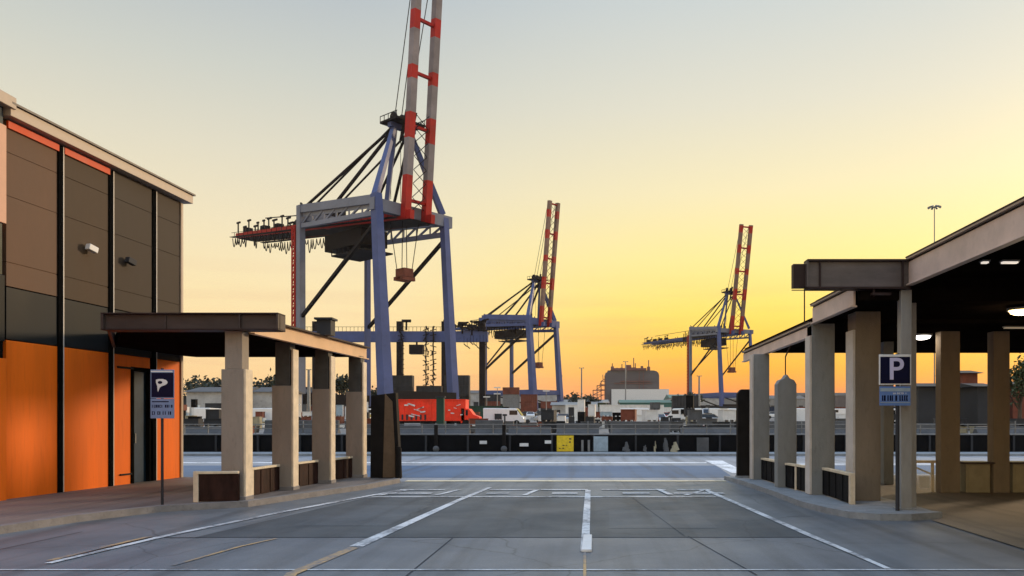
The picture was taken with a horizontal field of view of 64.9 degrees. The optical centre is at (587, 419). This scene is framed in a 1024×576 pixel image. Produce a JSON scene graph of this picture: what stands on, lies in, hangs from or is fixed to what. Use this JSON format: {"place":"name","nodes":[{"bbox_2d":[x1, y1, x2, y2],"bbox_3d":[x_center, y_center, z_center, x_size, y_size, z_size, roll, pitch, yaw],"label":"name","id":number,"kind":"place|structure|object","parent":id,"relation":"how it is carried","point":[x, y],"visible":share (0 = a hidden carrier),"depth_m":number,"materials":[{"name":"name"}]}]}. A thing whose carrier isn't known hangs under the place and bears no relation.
{"place":"outdoors","nodes":[
{"label":"outdoors","id":0,"kind":"place"},
{"bbox_2d":[0,89,195,500],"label":"orange building","id":1,"kind":"structure","parent":0,"point":[90,232],"depth_m":18.60,"materials":[{"name":"brown metal"}]},
{"bbox_2d":[134,371,145,482],"bbox_3d":[-11.797,0.180,20.976,0.102,2.900,0.622,0,0,0],"label":"door","id":2,"kind":"structure","parent":1,"relation":"in","point":[139,377],"depth_m":21.02,"materials":[{"name":"grey metal"}]},
{"bbox_2d":[183,419,202,425],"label":"cargo crate","id":3,"kind":"object","parent":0,"point":[192,421],"visible":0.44,"depth_m":54.02,"materials":[{"name":"grey paint"}]},
{"bbox_2d":[0,477,392,524],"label":"pavement","id":4,"kind":"structure","parent":0,"point":[133,495],"depth_m":16.66,"materials":[{"name":"concrete"}]},
{"bbox_2d":[150,368,173,504],"bbox_3d":[-8.197,0.318,15.426,0.454,2.635,0.078,0,0,0],"label":"parking sign","id":5,"kind":"object","parent":4,"relation":"on","point":[162,386],"visible":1,"depth_m":15.40,"materials":[{"name":"metal"}]},
{"bbox_2d":[193,471,239,501],"bbox_3d":[-7.432,1.330,16.011,0.860,0.620,0.130,0,0,-9],"label":"barrier","id":6,"kind":"object","parent":4,"relation":"on","point":[216,485],"visible":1,"depth_m":15.98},
{"bbox_2d":[253,464,279,494],"bbox_3d":[-7.225,1.330,17.585,0.130,0.620,1.939,0,0,1],"label":"barrier","id":7,"kind":"object","parent":4,"relation":"on","point":[265,478],"visible":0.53,"depth_m":17.83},
{"bbox_2d":[299,460,318,485],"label":"barrier","id":8,"kind":"object","parent":4,"relation":"on","point":[308,472],"visible":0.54,"depth_m":20.02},
{"bbox_2d":[335,456,352,479],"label":"barrier","id":9,"kind":"object","parent":4,"relation":"on","point":[343,467],"visible":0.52,"depth_m":22.09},
{"bbox_2d":[370,393,400,477],"bbox_3d":[-5.720,0.436,22.690,0.839,2.408,0.320,0,0,0],"label":"end pylon","id":10,"kind":"object","parent":4,"relation":"on","point":[385,433],"visible":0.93,"depth_m":22.55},
{"bbox_2d":[204,418,220,426],"bbox_3d":[-21.504,0.144,46.214,1.140,0.470,0.880,0,0,-16],"label":"cargo crate","id":11,"kind":"object","parent":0,"point":[212,420],"visible":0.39,"depth_m":45.80,"materials":[{"name":"grey paint"}]},
{"bbox_2d":[205,409,220,417],"bbox_3d":[-22.705,-0.276,48.846,0.890,0.750,0.780,0,0,8],"label":"cargo crate","id":12,"kind":"object","parent":11,"relation":"on","point":[213,413],"visible":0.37,"depth_m":48.50,"materials":[{"name":"grey paint"}]},
{"bbox_2d":[393,386,413,390],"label":"shipping container","id":13,"kind":"object","parent":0,"point":[403,388],"visible":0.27,"depth_m":198.68,"materials":[{"name":"metal"}]},
{"bbox_2d":[392,375,413,385],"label":"shipping container","id":14,"kind":"object","parent":13,"relation":"on","point":[403,380],"visible":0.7,"depth_m":198.84,"materials":[{"name":"metal"}]},
{"bbox_2d":[416,386,441,391],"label":"shipping container","id":15,"kind":"object","parent":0,"point":[430,388],"visible":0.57,"depth_m":198.95,"materials":[{"name":"metal"}]},
{"bbox_2d":[45,538,883,568],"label":"road slab","id":16,"kind":"structure","parent":0,"point":[567,553],"depth_m":10.38,"materials":[{"name":"concrete"}]},
{"bbox_2d":[581,534,591,551],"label":"lane marking","id":17,"kind":"structure","parent":16,"relation":"on","point":[587,543],"depth_m":11.01,"materials":[{"name":"white paint"}]},
{"bbox_2d":[459,396,469,405],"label":"shipping container","id":18,"kind":"object","parent":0,"point":[465,397],"visible":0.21,"depth_m":198.95,"materials":[{"name":"metal"}]},
{"bbox_2d":[444,386,469,395],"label":"shipping container","id":19,"kind":"object","parent":18,"relation":"on","point":[464,390],"visible":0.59,"depth_m":198.58,"materials":[{"name":"metal"}]},
{"bbox_2d":[444,375,469,385],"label":"shipping container","id":20,"kind":"object","parent":19,"relation":"on","point":[463,380],"visible":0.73,"depth_m":198.59,"materials":[{"name":"metal"}]},
{"bbox_2d":[199,498,808,536],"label":"road asphalt","id":21,"kind":"structure","parent":0,"point":[514,517],"depth_m":13.76,"materials":[{"name":"asphalt"}]},
{"bbox_2d":[291,505,716,527],"bbox_3d":[-1.400,1.743,14.650,7.000,0.001,3.500,0,0,0],"label":"road patch","id":22,"kind":"object","parent":21,"relation":"on","point":[372,515],"visible":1,"depth_m":14.30,"materials":[{"name":"asphalt"}]},
{"bbox_2d":[503,401,519,407],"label":"shipping container","id":23,"kind":"object","parent":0,"point":[512,404],"visible":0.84,"depth_m":298.96,"materials":[{"name":"grey metal"}]},
{"bbox_2d":[503,394,519,400],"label":"shipping container","id":24,"kind":"object","parent":23,"relation":"on","point":[511,397],"visible":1,"depth_m":299.16,"materials":[{"name":"grey metal"}]},
{"bbox_2d":[503,387,519,393],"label":"shipping container","id":25,"kind":"object","parent":24,"relation":"on","point":[511,390],"visible":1,"depth_m":298.99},
{"bbox_2d":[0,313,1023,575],"bbox_3d":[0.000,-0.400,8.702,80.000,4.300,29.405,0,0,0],"label":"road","id":26,"kind":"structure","parent":0,"point":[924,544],"depth_m":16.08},
{"bbox_2d":[0,478,399,533],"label":"pavement kerb","id":27,"kind":"structure","parent":26,"relation":"on","point":[42,523],"depth_m":15.33,"materials":[{"name":"concrete"}]},
{"bbox_2d":[395,447,401,478],"bbox_3d":[-5.320,1.195,22.450,0.180,0.890,0.180,0,0,0],"label":"bollard","id":28,"kind":"object","parent":27,"relation":"on","point":[398,462],"visible":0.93,"depth_m":22.38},
{"bbox_2d":[49,536,585,575],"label":"ochre markings","id":29,"kind":"object","parent":26,"relation":"on","point":[295,572],"visible":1,"depth_m":10.11,"materials":[{"name":"paint"}]},
{"bbox_2d":[3,498,811,575],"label":"road joints","id":30,"kind":"object","parent":26,"relation":"on","point":[493,537],"visible":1,"depth_m":11.86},
{"bbox_2d":[0,488,1023,569],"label":"lane markings","id":31,"kind":"object","parent":26,"relation":"on","point":[585,523],"visible":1,"depth_m":11.54,"materials":[{"name":"white paint"}]},
{"bbox_2d":[372,489,724,496],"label":"threshold markings","id":32,"kind":"object","parent":26,"relation":"on","point":[666,492],"visible":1,"depth_m":18.84,"materials":[{"name":"white paint"}]},
{"bbox_2d":[724,476,941,520],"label":"island kerb","id":33,"kind":"structure","parent":26,"relation":"on","point":[837,511],"depth_m":14.71,"materials":[{"name":"grey concrete"}]},
{"bbox_2d":[0,0,1023,399],"label":"sky","id":34,"kind":"structure","parent":0,"point":[657,129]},
{"bbox_2d":[521,408,536,412],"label":"shipping container","id":35,"kind":"object","parent":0,"point":[534,410],"visible":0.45,"depth_m":298.58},
{"bbox_2d":[521,401,536,407],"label":"shipping container","id":36,"kind":"object","parent":35,"relation":"on","point":[528,404],"visible":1,"depth_m":298.80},
{"bbox_2d":[521,394,536,400],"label":"shipping container","id":37,"kind":"object","parent":36,"relation":"on","point":[528,397],"visible":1,"depth_m":298.79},
{"bbox_2d":[183,466,935,477],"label":"street lane","id":38,"kind":"structure","parent":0,"point":[562,472],"depth_m":27.05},
{"bbox_2d":[203,416,969,433],"bbox_3d":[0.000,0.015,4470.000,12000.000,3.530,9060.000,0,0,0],"label":"ground","id":39,"kind":"structure","parent":0,"point":[531,420],"depth_m":64.77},
{"bbox_2d":[183,375,207,396],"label":"broadleaf tree","id":40,"kind":"object","parent":39,"relation":"on","point":[189,385],"visible":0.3,"depth_m":257.04,"materials":[{"name":"green plant"}]},
{"bbox_2d":[183,427,220,433],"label":"concrete barrier","id":41,"kind":"object","parent":39,"relation":"on","point":[201,431],"visible":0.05,"depth_m":43.19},
{"bbox_2d":[194,408,218,421],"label":"parked van","id":42,"kind":"object","parent":39,"relation":"on","point":[200,412],"visible":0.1,"depth_m":97.34,"materials":[{"name":"white metal"}]},
{"bbox_2d":[199,377,220,386],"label":"broadleaf tree","id":43,"kind":"object","parent":39,"relation":"on","point":[211,384],"visible":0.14,"depth_m":224.64,"materials":[{"name":"green plant"}]},
{"bbox_2d":[183,387,258,415],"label":"warehouse","id":44,"kind":"structure","parent":39,"relation":"on","point":[208,397],"depth_m":120.00,"materials":[{"name":"concrete"}]},
{"bbox_2d":[253,408,271,419],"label":"parked van","id":45,"kind":"object","parent":39,"relation":"on","point":[268,413],"visible":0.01,"depth_m":98.36,"materials":[{"name":"metal"}]},
{"bbox_2d":[253,387,303,416],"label":"warehouse","id":46,"kind":"structure","parent":39,"relation":"on","point":[262,397],"depth_m":122.00,"materials":[{"name":"concrete"}]},
{"bbox_2d":[263,420,340,433],"bbox_3d":[-15.500,0.431,43.400,4.000,0.839,0.600,0,0,0],"label":"concrete barrier","id":47,"kind":"object","parent":39,"relation":"on","point":[306,431],"visible":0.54,"depth_m":43.27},
{"bbox_2d":[306,369,311,411],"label":"lamp mast","id":48,"kind":"object","parent":39,"relation":"on","point":[308,391],"visible":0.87,"depth_m":149.77,"materials":[{"name":"grey metal"}]},
{"bbox_2d":[335,374,348,394],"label":"broadleaf tree","id":49,"kind":"object","parent":39,"relation":"on","point":[341,384],"visible":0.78,"depth_m":232.33,"materials":[{"name":"green plant"}]},
{"bbox_2d":[231,0,458,408],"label":"harbour crane","id":50,"kind":"object","parent":39,"relation":"on","point":[358,237],"visible":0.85,"depth_m":158.09,"materials":[{"name":"blue paint"}]},
{"bbox_2d":[312,318,490,405],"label":"gantry crane","id":51,"kind":"object","parent":39,"relation":"on","point":[399,336],"visible":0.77,"depth_m":258.90,"materials":[{"name":"blue paint"}]},
{"bbox_2d":[398,399,435,423],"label":"truck trailer","id":52,"kind":"object","parent":39,"relation":"on","point":[421,411],"visible":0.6,"depth_m":88.00,"materials":[{"name":"paint"}]},
{"bbox_2d":[400,425,470,433],"bbox_3d":[-8.300,0.568,43.400,3.800,0.563,0.600,0,0,0],"label":"concrete barrier","id":53,"kind":"object","parent":39,"relation":"on","point":[431,431],"visible":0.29,"depth_m":43.25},
{"bbox_2d":[435,396,445,423],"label":"dark post","id":54,"kind":"object","parent":39,"relation":"on","point":[440,409],"visible":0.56,"depth_m":70.00,"materials":[{"name":"metal"}]},
{"bbox_2d":[445,399,468,423],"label":"trailer","id":55,"kind":"object","parent":39,"relation":"on","point":[453,407],"visible":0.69,"depth_m":88.00,"materials":[{"name":"paint"}]},
{"bbox_2d":[461,408,481,423],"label":"red truck cab","id":56,"kind":"object","parent":39,"relation":"on","point":[470,414],"visible":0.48,"depth_m":88.00,"materials":[{"name":"paint"}]},
{"bbox_2d":[469,406,504,417],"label":"shipping container","id":57,"kind":"object","parent":39,"relation":"on","point":[477,409],"visible":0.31,"depth_m":133.81,"materials":[{"name":"metal"}]},
{"bbox_2d":[475,420,502,433],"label":"concrete barrier","id":58,"kind":"object","parent":39,"relation":"on","point":[487,431],"visible":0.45,"depth_m":43.27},
{"bbox_2d":[483,408,525,422],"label":"parked van","id":59,"kind":"object","parent":39,"relation":"on","point":[514,414],"visible":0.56,"depth_m":98.67,"materials":[{"name":"metal"}]},
{"bbox_2d":[455,200,563,410],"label":"harbour crane","id":60,"kind":"object","parent":39,"relation":"on","point":[509,327],"visible":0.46,"depth_m":331.69,"materials":[{"name":"blue paint"}]},
{"bbox_2d":[470,390,556,410],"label":"warehouse","id":61,"kind":"structure","parent":39,"relation":"on","point":[474,397],"depth_m":420.00,"materials":[{"name":"concrete"}]},
{"bbox_2d":[508,427,550,433],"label":"concrete barrier","id":62,"kind":"object","parent":39,"relation":"on","point":[529,431],"visible":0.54,"depth_m":43.17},
{"bbox_2d":[542,422,556,432],"bbox_3d":[-2.562,0.475,52.635,0.890,0.750,0.780,0,0,-15],"label":"cargo crate","id":63,"kind":"object","parent":39,"relation":"on","point":[555,426],"visible":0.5,"depth_m":52.35,"materials":[{"name":"grey paint"}]},
{"bbox_2d":[541,410,556,421],"bbox_3d":[-2.562,-0.276,52.635,0.890,0.750,0.780,0,0,14],"label":"cargo crate","id":64,"kind":"object","parent":63,"relation":"on","point":[548,415],"visible":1,"depth_m":52.33,"materials":[{"name":"grey paint"}]},
{"bbox_2d":[550,402,597,413],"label":"warehouse","id":65,"kind":"structure","parent":39,"relation":"on","point":[559,407],"depth_m":190.38,"materials":[{"name":"grey metal"}]},
{"bbox_2d":[556,423,598,433],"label":"concrete barrier","id":66,"kind":"object","parent":39,"relation":"on","point":[580,431],"visible":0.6,"depth_m":43.25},
{"bbox_2d":[565,405,597,420],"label":"shipping container","id":67,"kind":"object","parent":39,"relation":"on","point":[575,411],"visible":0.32,"depth_m":126.86,"materials":[{"name":"metal"}]},
{"bbox_2d":[183,421,1023,433],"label":"guard rail","id":68,"kind":"object","parent":39,"relation":"on","point":[564,428],"visible":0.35,"depth_m":42.05,"materials":[{"name":"grey metal"}]},
{"bbox_2d":[600,405,631,420],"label":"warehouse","id":69,"kind":"structure","parent":39,"relation":"on","point":[609,408],"depth_m":126.86,"materials":[{"name":"white paint"}]},
{"bbox_2d":[621,409,636,420],"bbox_3d":[2.508,-0.276,49.059,0.890,0.750,0.780,0,0,13],"label":"cargo crate","id":70,"kind":"object","parent":39,"relation":"on","point":[628,414],"visible":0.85,"depth_m":48.72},
{"bbox_2d":[610,421,669,433],"bbox_3d":[2.800,0.463,43.400,3.200,0.775,0.600,0,0,0],"label":"concrete barrier","id":71,"kind":"object","parent":39,"relation":"on","point":[639,431],"visible":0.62,"depth_m":43.27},
{"bbox_2d":[641,410,658,420],"bbox_3d":[3.981,-0.276,51.464,0.890,0.750,0.780,0,0,-16],"label":"cargo crate","id":72,"kind":"object","parent":39,"relation":"on","point":[649,415],"visible":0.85,"depth_m":51.16,"materials":[{"name":"white paint"}]},
{"bbox_2d":[666,408,701,420],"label":"parked van","id":73,"kind":"object","parent":39,"relation":"on","point":[675,412],"visible":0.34,"depth_m":115.86,"materials":[{"name":"paint"}]},
{"bbox_2d":[641,224,752,406],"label":"harbour crane","id":74,"kind":"object","parent":39,"relation":"on","point":[710,338],"visible":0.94,"depth_m":364.03,"materials":[{"name":"blue paint"}]},
{"bbox_2d":[680,427,735,433],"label":"concrete barrier","id":75,"kind":"object","parent":39,"relation":"on","point":[709,431],"visible":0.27,"depth_m":43.21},
{"bbox_2d":[718,409,735,421],"bbox_3d":[8.665,-0.276,49.972,0.890,0.750,0.780,0,0,-15],"label":"cargo crate","id":76,"kind":"object","parent":39,"relation":"on","point":[726,415],"visible":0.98,"depth_m":49.68,"materials":[{"name":"white paint"}]},
{"bbox_2d":[769,421,845,433],"bbox_3d":[11.750,0.454,43.400,4.500,0.791,0.600,0,0,0],"label":"concrete barrier","id":77,"kind":"object","parent":39,"relation":"on","point":[837,431],"visible":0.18,"depth_m":43.27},
{"bbox_2d":[894,423,935,433],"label":"concrete barrier","id":78,"kind":"object","parent":39,"relation":"on","point":[928,431],"depth_m":43.25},
{"bbox_2d":[927,205,940,382],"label":"lamp mast","id":79,"kind":"object","parent":39,"relation":"on","point":[934,207],"visible":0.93,"depth_m":74.96,"materials":[{"name":"grey metal"}]},
{"bbox_2d":[973,427,1023,433],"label":"concrete barrier","id":80,"kind":"object","parent":39,"relation":"on","point":[984,431],"visible":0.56,"depth_m":43.21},
{"bbox_2d":[1010,353,1023,417],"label":"broadleaf tree","id":81,"kind":"object","parent":39,"relation":"on","point":[1017,377],"visible":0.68,"depth_m":54.78,"materials":[{"name":"green plant"}]},
{"bbox_2d":[183,456,1023,481],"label":"street","id":82,"kind":"structure","parent":0,"point":[731,460],"depth_m":33.66,"materials":[{"name":"asphalt"}]},
{"bbox_2d":[183,461,935,472],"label":"street markings","id":83,"kind":"object","parent":82,"relation":"on","point":[726,466],"visible":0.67,"depth_m":32.70,"materials":[{"name":"white paint"}]},
{"bbox_2d":[407,480,725,480],"bbox_3d":[-0.625,1.737,22.860,9.150,0.001,0.480,0,0,0],"label":"crossing edge marking","id":84,"kind":"object","parent":82,"relation":"on","point":[566,480],"visible":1,"depth_m":22.97,"materials":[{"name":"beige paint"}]},
{"bbox_2d":[183,434,1023,451],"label":"parapet wall","id":85,"kind":"structure","parent":82,"relation":"on","point":[535,442],"depth_m":41.00,"materials":[{"name":"concrete"}]},
{"bbox_2d":[433,425,438,451],"bbox_3d":[-7.761,0.950,40.850,0.340,1.400,0.340,0,0,0],"label":"hanging float","id":86,"kind":"object","parent":85,"relation":"hanging from","point":[435,448],"visible":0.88,"depth_m":40.82,"materials":[{"name":"rubber"}]},
{"bbox_2d":[501,425,506,451],"bbox_3d":[-4.289,0.950,40.850,0.340,1.400,0.340,0,0,0],"label":"hanging float","id":87,"kind":"object","parent":85,"relation":"hanging from","point":[503,448],"visible":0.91,"depth_m":40.82,"materials":[{"name":"rubber"}]},
{"bbox_2d":[557,436,573,450],"bbox_3d":[-1.166,1.204,40.913,0.859,0.812,0.045,0,0,0],"label":"yellow notice","id":88,"kind":"object","parent":85,"relation":"attached to","point":[565,443],"visible":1,"depth_m":40.90,"materials":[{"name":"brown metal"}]},
{"bbox_2d":[594,436,607,450],"bbox_3d":[0.654,1.224,40.917,0.736,0.772,0.035,0,0,0],"label":"blank panel","id":89,"kind":"object","parent":85,"relation":"attached to","point":[600,443],"visible":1,"depth_m":40.90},
{"bbox_2d":[697,438,708,450],"bbox_3d":[5.869,1.255,40.917,0.614,0.710,0.035,0,0,0],"label":"blank panel","id":90,"kind":"object","parent":85,"relation":"attached to","point":[702,444],"visible":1,"depth_m":40.90,"materials":[{"name":"metal"}]},
{"bbox_2d":[183,452,1023,455],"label":"pavement","id":91,"kind":"structure","parent":0,"point":[574,453],"depth_m":38.64,"materials":[{"name":"grey concrete"}]},
{"bbox_2d":[593,358,668,404],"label":"terminal building","id":92,"kind":"structure","parent":0,"point":[642,383],"depth_m":560.00,"materials":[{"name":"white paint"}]},
{"bbox_2d":[617,400,671,406],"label":"warehouse","id":93,"kind":"structure","parent":0,"point":[666,403],"depth_m":360.15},
{"bbox_2d":[672,396,697,405],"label":"shipping container","id":94,"kind":"object","parent":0,"point":[678,400],"visible":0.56,"depth_m":188.77,"materials":[{"name":"metal"}]},
{"bbox_2d":[664,395,718,404],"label":"warehouse","id":95,"kind":"structure","parent":0,"point":[711,400],"depth_m":480.00,"materials":[{"name":"grey paint"}]},
{"bbox_2d":[687,422,702,425],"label":"cargo crate","id":96,"kind":"object","parent":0,"point":[692,423],"visible":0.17,"depth_m":51.45,"materials":[{"name":"metal"}]},
{"bbox_2d":[687,410,701,421],"bbox_3d":[6.908,-0.276,51.806,0.890,0.750,0.780,0,0,0],"label":"cargo crate","id":97,"kind":"object","parent":96,"relation":"on","point":[694,415],"visible":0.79,"depth_m":51.46,"materials":[{"name":"metal"}]},
{"bbox_2d":[724,395,804,406],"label":"warehouse","id":98,"kind":"structure","parent":0,"point":[800,401],"depth_m":500.00,"materials":[{"name":"grey metal"}]},
{"bbox_2d":[733,476,930,512],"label":"island pavement","id":99,"kind":"structure","parent":0,"point":[884,505],"depth_m":15.88,"materials":[{"name":"grey concrete"}]},
{"bbox_2d":[735,389,749,477],"bbox_3d":[4.450,0.385,22.775,0.460,2.510,0.290,0,0,0],"label":"end pylon","id":100,"kind":"object","parent":99,"relation":"on","point":[742,433],"visible":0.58,"depth_m":22.65,"materials":[{"name":"metal"}]},
{"bbox_2d":[761,458,773,482],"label":"barrier","id":101,"kind":"object","parent":99,"relation":"on","point":[767,469],"visible":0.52,"depth_m":21.34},
{"bbox_2d":[785,463,804,490],"bbox_3d":[4.900,1.335,18.635,0.130,0.610,1.449,0,0,-6],"label":"barrier","id":102,"kind":"object","parent":99,"relation":"on","point":[794,476],"visible":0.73,"depth_m":18.67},
{"bbox_2d":[822,467,854,504],"bbox_3d":[5.145,1.335,16.477,0.130,0.610,1.955,0,0,1],"label":"barrier","id":103,"kind":"object","parent":99,"relation":"on","point":[838,484],"visible":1,"depth_m":16.26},
{"bbox_2d":[879,353,910,510],"bbox_3d":[5.530,0.219,14.437,0.576,2.838,0.097,0,0,0],"label":"parking sign","id":104,"kind":"object","parent":99,"relation":"on","point":[895,369],"visible":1,"depth_m":14.40,"materials":[{"name":"metal"}]},
{"bbox_2d":[797,393,894,406],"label":"warehouse","id":105,"kind":"structure","parent":0,"point":[840,399],"depth_m":560.00,"materials":[{"name":"grey paint"}]},
{"bbox_2d":[916,383,935,422],"bbox_3d":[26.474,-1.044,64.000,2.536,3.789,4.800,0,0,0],"label":"warehouse","id":106,"kind":"structure","parent":0,"point":[925,402],"depth_m":62.00,"materials":[{"name":"grey paint"}]},
{"bbox_2d":[881,475,1023,548],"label":"hall floor","id":107,"kind":"structure","parent":0,"point":[997,516],"depth_m":15.50,"materials":[{"name":"concrete"}]},
{"bbox_2d":[741,196,1023,509],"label":"terminal canopy","id":108,"kind":"object","parent":107,"relation":"on","point":[949,299],"visible":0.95,"depth_m":16.48,"materials":[{"name":"grey concrete"}]},
{"bbox_2d":[916,460,935,491],"bbox_3d":[8.070,1.350,19.230,0.540,0.760,0.100,0,0,0],"label":"barrier frame","id":109,"kind":"object","parent":107,"relation":"on","point":[924,481],"visible":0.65,"depth_m":19.20,"materials":[{"name":"white paint"}]},
{"bbox_2d":[960,461,994,492],"bbox_3d":[9.315,1.365,19.300,0.730,0.730,0.600,0,0,0],"label":"cabinet","id":110,"kind":"object","parent":107,"relation":"on","point":[974,476],"visible":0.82,"depth_m":19.04,"materials":[{"name":"wood"}]},
{"bbox_2d":[1010,461,1023,492],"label":"cabinet","id":111,"kind":"object","parent":107,"relation":"on","point":[1016,476],"visible":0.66,"depth_m":19.04,"materials":[{"name":"wood"}]},
{"bbox_2d":[960,371,982,382],"bbox_3d":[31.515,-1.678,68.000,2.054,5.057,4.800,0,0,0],"label":"warehouse","id":112,"kind":"structure","parent":0,"point":[968,376],"depth_m":66.00,"materials":[{"name":"grey paint"}]},
{"bbox_2d":[960,383,986,430],"bbox_3d":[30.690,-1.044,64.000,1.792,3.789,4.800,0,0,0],"label":"warehouse","id":113,"kind":"structure","parent":0,"point":[973,403],"depth_m":62.66,"materials":[{"name":"grey paint"}]},
{"bbox_2d":[1010,382,1023,418],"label":"warehouse","id":114,"kind":"structure","parent":0,"point":[1013,411],"depth_m":64.00,"materials":[{"name":"grey paint"}]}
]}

